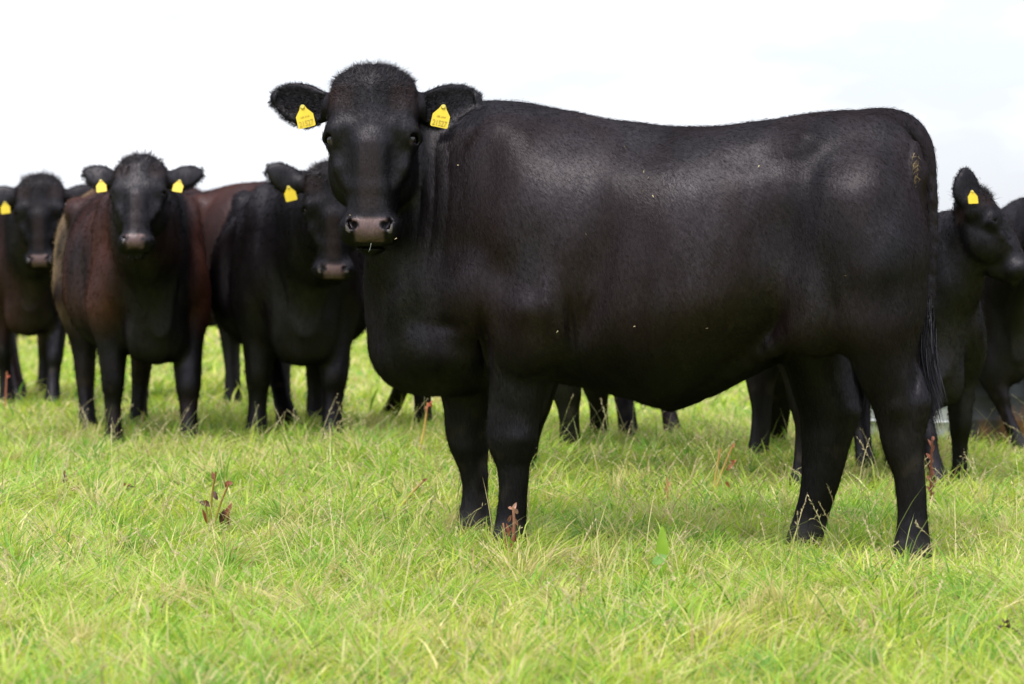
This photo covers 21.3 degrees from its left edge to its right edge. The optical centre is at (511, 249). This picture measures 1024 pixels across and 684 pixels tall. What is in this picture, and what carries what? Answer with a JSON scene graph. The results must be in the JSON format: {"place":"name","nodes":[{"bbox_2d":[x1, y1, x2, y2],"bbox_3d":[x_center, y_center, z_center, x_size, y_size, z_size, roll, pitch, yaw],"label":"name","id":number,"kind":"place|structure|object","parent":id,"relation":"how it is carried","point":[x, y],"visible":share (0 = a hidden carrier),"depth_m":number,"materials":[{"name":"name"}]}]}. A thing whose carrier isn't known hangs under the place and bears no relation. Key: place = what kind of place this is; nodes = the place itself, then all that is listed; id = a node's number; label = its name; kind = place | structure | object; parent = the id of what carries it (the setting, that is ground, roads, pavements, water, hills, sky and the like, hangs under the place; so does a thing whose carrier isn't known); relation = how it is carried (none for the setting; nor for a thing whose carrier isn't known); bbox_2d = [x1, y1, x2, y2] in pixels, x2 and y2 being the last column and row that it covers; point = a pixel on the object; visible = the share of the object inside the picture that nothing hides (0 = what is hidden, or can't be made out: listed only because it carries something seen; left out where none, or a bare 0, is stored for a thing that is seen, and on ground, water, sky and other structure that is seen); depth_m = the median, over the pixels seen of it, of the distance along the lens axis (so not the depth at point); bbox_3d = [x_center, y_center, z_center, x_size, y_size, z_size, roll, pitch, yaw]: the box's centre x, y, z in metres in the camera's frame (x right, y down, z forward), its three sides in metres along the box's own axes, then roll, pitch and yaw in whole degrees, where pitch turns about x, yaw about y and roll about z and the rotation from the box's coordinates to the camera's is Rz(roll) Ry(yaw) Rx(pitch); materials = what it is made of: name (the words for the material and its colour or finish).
{"place":"outdoors","nodes":[
{"label":"outdoors","id":0,"kind":"place"},
{"bbox_2d":[0,0,1023,211],"label":"sky","id":1,"kind":"structure","parent":0,"point":[83,83],"materials":[{"name":"white"}]},
{"bbox_2d":[0,327,1023,683],"bbox_3d":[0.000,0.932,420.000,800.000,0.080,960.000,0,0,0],"label":"ground","id":2,"kind":"structure","parent":0,"point":[447,513],"depth_m":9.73,"materials":[{"name":"plant"}]},
{"bbox_2d":[4,372,9,416],"bbox_3d":[-2.810,0.805,15.144,0.028,0.250,0.036,0,0,0],"label":"dock plant","id":3,"kind":"object","parent":2,"relation":"on","point":[6,390],"visible":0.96,"depth_m":15.14,"materials":[{"name":"brown plant"}]},
{"bbox_2d":[0,168,91,407],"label":"cow","id":4,"kind":"object","parent":2,"relation":"on","point":[32,206],"visible":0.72,"depth_m":15.80},
{"bbox_2d":[63,470,78,490],"bbox_3d":[-1.635,0.874,10.103,0.074,0.110,0.045,0,0,-27],"label":"dock plant","id":5,"kind":"object","parent":2,"relation":"on","point":[64,473],"visible":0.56,"depth_m":10.09,"materials":[{"name":"plant"}]},
{"bbox_2d":[50,148,213,442],"bbox_3d":[-1.872,0.256,13.380,0.762,1.472,2.330,0,0,-17],"label":"cow","id":6,"kind":"object","parent":2,"relation":"on","point":[131,279],"visible":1,"depth_m":12.90},
{"bbox_2d":[199,472,231,532],"bbox_3d":[-0.980,0.842,8.976,0.112,0.223,0.082,0,0,0],"label":"dock plant","id":7,"kind":"object","parent":2,"relation":"on","point":[215,496],"visible":0.81,"depth_m":8.96,"materials":[{"name":"brown plant"}]},
{"bbox_2d":[147,180,292,405],"bbox_3d":[-1.928,0.214,16.026,0.733,1.468,2.498,0,0,-34],"label":"cow","id":8,"kind":"object","parent":2,"relation":"on","point":[213,205],"visible":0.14,"depth_m":15.16},
{"bbox_2d":[208,156,366,439],"bbox_3d":[-1.052,0.260,13.314,0.872,1.400,2.424,0,0,-9],"label":"cow","id":9,"kind":"object","parent":2,"relation":"on","point":[286,271],"visible":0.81,"depth_m":12.83},
{"bbox_2d":[403,478,426,506],"bbox_3d":[-0.357,0.877,9.651,0.112,0.130,0.015,0,0,0],"label":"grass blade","id":10,"kind":"object","parent":2,"relation":"on","point":[416,488],"visible":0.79,"depth_m":9.65,"materials":[{"name":"yellow plant"}]},
{"bbox_2d":[417,400,432,456],"bbox_3d":[-0.373,0.771,11.543,0.079,0.260,0.034,0,0,0],"label":"dock plant","id":11,"kind":"object","parent":2,"relation":"on","point":[426,408],"visible":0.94,"depth_m":11.54,"materials":[{"name":"brown plant"}]},
{"bbox_2d":[502,502,517,555],"bbox_3d":[-0.005,0.852,8.185,0.049,0.180,0.052,0,0,0],"label":"dock plant","id":12,"kind":"object","parent":2,"relation":"on","point":[514,511],"visible":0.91,"depth_m":8.19,"materials":[{"name":"brown plant"}]},
{"bbox_2d":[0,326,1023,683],"bbox_3d":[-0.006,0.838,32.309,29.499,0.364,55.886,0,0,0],"label":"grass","id":13,"kind":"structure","parent":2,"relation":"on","point":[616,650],"depth_m":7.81,"materials":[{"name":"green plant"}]},
{"bbox_2d":[378,388,681,437],"bbox_3d":[-0.098,0.242,13.658,2.223,1.470,0.801,0,0,40],"label":"cow","id":14,"kind":"object","parent":2,"relation":"on","point":[624,407],"visible":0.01,"depth_m":13.21},
{"bbox_2d":[266,56,946,561],"bbox_3d":[0.309,0.175,8.528,2.138,1.580,0.811,0,0,18],"label":"cow","id":15,"kind":"object","parent":2,"relation":"on","point":[520,258],"visible":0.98,"depth_m":8.26},
{"bbox_2d":[652,526,668,577],"bbox_3d":[0.405,0.819,7.333,0.042,0.139,0.064,0,0,21],"label":"broad leaved dock","id":16,"kind":"object","parent":2,"relation":"on","point":[662,548],"visible":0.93,"depth_m":7.35,"materials":[{"name":"green plant"}]},
{"bbox_2d":[665,478,669,502],"bbox_3d":[0.567,0.880,9.836,0.020,0.112,0.044,0,0,17],"label":"dock plant","id":17,"kind":"object","parent":2,"relation":"on","point":[667,484],"visible":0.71,"depth_m":9.82,"materials":[{"name":"brown plant"}]},
{"bbox_2d":[554,364,790,457],"bbox_3d":[0.760,0.275,12.314,1.819,1.385,1.018,0,0,26],"label":"cow","id":18,"kind":"object","parent":2,"relation":"on","point":[767,394],"visible":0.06,"depth_m":12.23},
{"bbox_2d":[531,364,874,487],"bbox_3d":[0.577,0.279,10.706,1.838,1.348,0.651,0,0,5],"label":"cow","id":19,"kind":"object","parent":2,"relation":"on","point":[549,399],"visible":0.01,"depth_m":10.48},
{"bbox_2d":[712,443,736,488],"bbox_3d":[0.786,0.829,10.093,0.117,0.221,0.084,0,0,-30],"label":"dock plant","id":20,"kind":"object","parent":2,"relation":"on","point":[724,465],"visible":0.71,"depth_m":10.09,"materials":[{"name":"brown plant"}]},
{"bbox_2d":[870,406,950,440],"bbox_3d":[1.958,0.751,13.000,0.632,0.313,0.632,0,0,0],"label":"water tub","id":21,"kind":"object","parent":2,"relation":"on","point":[945,417],"visible":0.03,"depth_m":12.72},
{"bbox_2d":[926,436,935,498],"bbox_3d":[1.516,0.810,9.830,0.034,0.270,0.049,0,0,0],"label":"dock plant","id":22,"kind":"object","parent":2,"relation":"on","point":[932,472],"visible":0.86,"depth_m":9.82,"materials":[{"name":"brown plant"}]},
{"bbox_2d":[851,166,1023,490],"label":"cow","id":23,"kind":"object","parent":2,"relation":"on","point":[979,241],"visible":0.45,"depth_m":10.54},
{"bbox_2d":[970,378,1023,444],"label":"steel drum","id":24,"kind":"object","parent":2,"relation":"on","point":[983,404],"visible":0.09,"depth_m":12.62,"materials":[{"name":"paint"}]},
{"bbox_2d":[979,194,1023,450],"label":"cow","id":25,"kind":"object","parent":2,"relation":"on","point":[1003,369],"visible":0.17,"depth_m":12.37},
{"bbox_2d":[994,619,1023,638],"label":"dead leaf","id":26,"kind":"object","parent":2,"relation":"on","point":[1007,625],"visible":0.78,"depth_m":6.37,"materials":[{"name":"brown plant"}]}
]}

